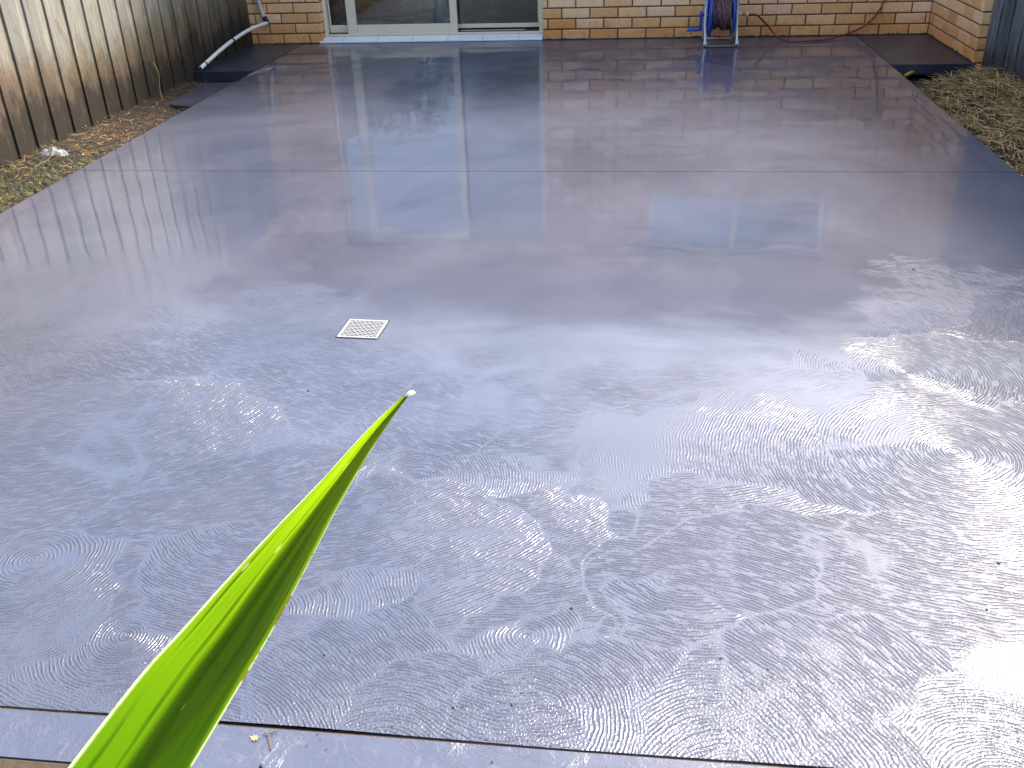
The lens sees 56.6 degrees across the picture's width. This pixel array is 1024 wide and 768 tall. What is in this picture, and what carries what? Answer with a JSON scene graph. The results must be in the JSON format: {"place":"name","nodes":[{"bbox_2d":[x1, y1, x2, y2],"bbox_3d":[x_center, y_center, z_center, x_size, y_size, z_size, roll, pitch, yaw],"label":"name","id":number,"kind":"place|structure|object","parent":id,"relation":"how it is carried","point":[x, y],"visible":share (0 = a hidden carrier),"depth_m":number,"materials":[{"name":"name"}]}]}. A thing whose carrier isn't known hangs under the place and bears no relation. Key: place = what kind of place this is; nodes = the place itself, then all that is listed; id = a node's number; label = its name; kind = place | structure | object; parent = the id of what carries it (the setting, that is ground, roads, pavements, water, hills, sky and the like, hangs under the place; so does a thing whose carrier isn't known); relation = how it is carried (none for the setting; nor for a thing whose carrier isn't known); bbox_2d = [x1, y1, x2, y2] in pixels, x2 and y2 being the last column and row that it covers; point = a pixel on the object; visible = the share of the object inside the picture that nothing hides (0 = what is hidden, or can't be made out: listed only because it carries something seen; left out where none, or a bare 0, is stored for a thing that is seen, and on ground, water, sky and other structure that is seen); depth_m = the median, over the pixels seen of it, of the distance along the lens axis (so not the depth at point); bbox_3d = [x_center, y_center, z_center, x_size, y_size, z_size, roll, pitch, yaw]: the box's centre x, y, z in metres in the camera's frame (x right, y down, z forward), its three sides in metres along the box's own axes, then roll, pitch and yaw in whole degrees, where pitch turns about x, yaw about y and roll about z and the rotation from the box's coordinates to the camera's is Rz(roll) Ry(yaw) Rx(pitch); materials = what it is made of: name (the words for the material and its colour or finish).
{"place":"outdoors","nodes":[
{"label":"outdoors","id":0,"kind":"place"},
{"bbox_2d":[0,81,236,213],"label":"soil strip","id":1,"kind":"object","parent":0,"point":[148,105],"visible":0.2,"depth_m":5.94,"materials":[{"name":"brown soil"}]},
{"bbox_2d":[32,153,52,169],"bbox_3d":[-2.717,-1.278,5.492,0.021,0.051,0.217,5,30,12],"label":"fallen twig","id":2,"kind":"object","parent":1,"relation":"on","point":[43,162],"visible":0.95,"depth_m":5.53,"materials":[{"name":"wood"}]},
{"bbox_2d":[38,147,68,155],"bbox_3d":[-2.748,-1.384,5.687,0.200,0.065,0.159,2,29,7],"label":"plastic scrap","id":3,"kind":"object","parent":1,"relation":"on","point":[53,149],"visible":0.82,"depth_m":5.66,"materials":[{"name":"white plastic"}]},
{"bbox_2d":[0,0,252,168],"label":"paling fence","id":4,"kind":"object","parent":1,"relation":"on","point":[71,66],"visible":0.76,"depth_m":6.22,"materials":[{"name":"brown wood"}]},
{"bbox_2d":[153,62,162,100],"bbox_3d":[-2.556,-2.184,6.889,0.020,0.282,0.033,-22,35,-32],"label":"dry stalk","id":5,"kind":"object","parent":1,"relation":"on","point":[159,81],"visible":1,"depth_m":6.88,"materials":[{"name":"plant"}]},
{"bbox_2d":[170,82,234,110],"bbox_3d":[-2.249,-2.122,7.060,0.368,0.065,0.856,2,29,7],"label":"concrete slab","id":6,"kind":"object","parent":1,"relation":"on","point":[191,98],"visible":0.42,"depth_m":7.00,"materials":[{"name":"grey concrete"}]},
{"bbox_2d":[194,44,302,81],"bbox_3d":[-2.188,-2.724,8.037,0.490,0.075,1.247,2,29,7],"label":"patio side step","id":7,"kind":"object","parent":1,"relation":"on","point":[243,63],"visible":0.81,"depth_m":7.78,"materials":[{"name":"grey concrete"}]},
{"bbox_2d":[68,390,414,767],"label":"strap leaf","id":8,"kind":"object","parent":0,"point":[169,709],"visible":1,"depth_m":0.44,"materials":[{"name":"green plant"}]},
{"bbox_2d":[0,708,779,767],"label":"concrete path","id":9,"kind":"structure","parent":0,"point":[51,737],"depth_m":1.71,"materials":[{"name":"concrete"}]},
{"bbox_2d":[264,730,277,749],"bbox_3d":[-0.435,0.645,1.735,0.024,0.003,0.045,-16,32,-24],"label":"forked twig","id":10,"kind":"object","parent":9,"relation":"on","point":[268,736],"visible":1,"depth_m":1.74,"materials":[{"name":"beige wood"}]},
{"bbox_2d":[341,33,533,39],"bbox_3d":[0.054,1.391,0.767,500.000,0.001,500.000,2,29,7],"label":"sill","id":11,"kind":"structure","parent":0,"point":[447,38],"depth_m":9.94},
{"bbox_2d":[0,758,69,767],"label":"timber sleeper","id":12,"kind":"object","parent":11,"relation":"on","point":[8,763],"depth_m":1.70,"materials":[{"name":"wood"}]},
{"bbox_2d":[247,0,993,76],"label":"brick house","id":13,"kind":"structure","parent":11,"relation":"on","point":[960,27],"depth_m":8.15,"materials":[{"name":"beige brick"}]},
{"bbox_2d":[199,0,268,69],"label":"waste pipe","id":14,"kind":"object","parent":13,"relation":"attached to","point":[231,41],"visible":1,"depth_m":8.07,"materials":[{"name":"grey plastic"}]},
{"bbox_2d":[333,0,343,24],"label":"glass pane","id":15,"kind":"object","parent":13,"relation":"in","point":[338,13],"depth_m":8.58,"materials":[{"name":"glass"}]},
{"bbox_2d":[426,0,437,22],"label":"curtain","id":16,"kind":"object","parent":13,"relation":"hanging from","point":[431,8],"depth_m":8.56,"materials":[{"name":"grey fabric"}]},
{"bbox_2d":[321,0,543,36],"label":"door","id":17,"kind":"structure","parent":13,"relation":"in","point":[457,14],"depth_m":8.40,"materials":[{"name":"beige metal"}]},
{"bbox_2d":[0,171,1023,767],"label":"concrete patio floor","id":18,"kind":"structure","parent":0,"point":[670,437],"depth_m":2.56,"materials":[{"name":"concrete"}]},
{"bbox_2d":[335,319,389,338],"bbox_3d":[-0.509,-0.190,3.252,0.150,0.004,0.148,3,29,9],"label":"drain grate","id":19,"kind":"object","parent":18,"relation":"on","point":[362,329],"visible":1,"depth_m":3.25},
{"bbox_2d":[0,707,800,767],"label":"joint filler","id":20,"kind":"object","parent":18,"relation":"on","point":[433,740],"visible":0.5,"depth_m":1.72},
{"bbox_2d":[0,65,1023,211],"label":"dry grass","id":21,"kind":"structure","parent":0,"point":[998,108],"depth_m":5.87,"materials":[{"name":"plant"}]},
{"bbox_2d":[78,36,1015,171],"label":"patio far slab","id":22,"kind":"structure","parent":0,"point":[776,104],"depth_m":5.88,"materials":[{"name":"concrete"}]},
{"bbox_2d":[0,107,204,224],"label":"edging score","id":23,"kind":"object","parent":22,"relation":"on","point":[88,173],"visible":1,"depth_m":5.08,"materials":[{"name":"grey concrete"}]},
{"bbox_2d":[687,0,741,46],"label":"hose reel","id":24,"kind":"object","parent":22,"relation":"on","point":[722,15],"visible":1,"depth_m":7.70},
{"bbox_2d":[742,0,884,41],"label":"garden hose","id":25,"kind":"object","parent":22,"relation":"on","point":[773,32],"visible":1,"depth_m":7.81,"materials":[{"name":"red rubber"}]},
{"bbox_2d":[914,99,1022,191],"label":"edging score","id":26,"kind":"object","parent":22,"relation":"on","point":[945,128],"visible":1,"depth_m":5.49,"materials":[{"name":"grey concrete"}]},
{"bbox_2d":[857,34,974,74],"bbox_3d":[3.091,-2.565,7.377,0.575,0.070,1.277,2,29,7],"label":"patio side step","id":27,"kind":"object","parent":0,"point":[917,54],"visible":0.84,"depth_m":7.14,"materials":[{"name":"grey concrete"}]},
{"bbox_2d":[903,71,914,77],"bbox_3d":[2.921,-2.262,6.883,0.322,0.038,0.026,-26,37,-36],"label":"yellow conduit","id":28,"kind":"object","parent":27,"relation":"attached to","point":[908,74],"visible":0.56,"depth_m":6.80,"materials":[{"name":"yellow plastic"}]},
{"bbox_2d":[906,74,1023,177],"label":"side ground","id":29,"kind":"structure","parent":0,"point":[914,79],"depth_m":5.85,"materials":[{"name":"soil"}]},
{"bbox_2d":[0,74,1023,210],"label":"green grass","id":30,"kind":"structure","parent":29,"relation":"on","point":[48,175],"depth_m":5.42,"materials":[{"name":"plant"}]},
{"bbox_2d":[981,0,1023,87],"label":"paling fence","id":31,"kind":"object","parent":29,"relation":"on","point":[1004,48],"visible":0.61,"depth_m":6.33,"materials":[{"name":"grey wood"}]}
]}

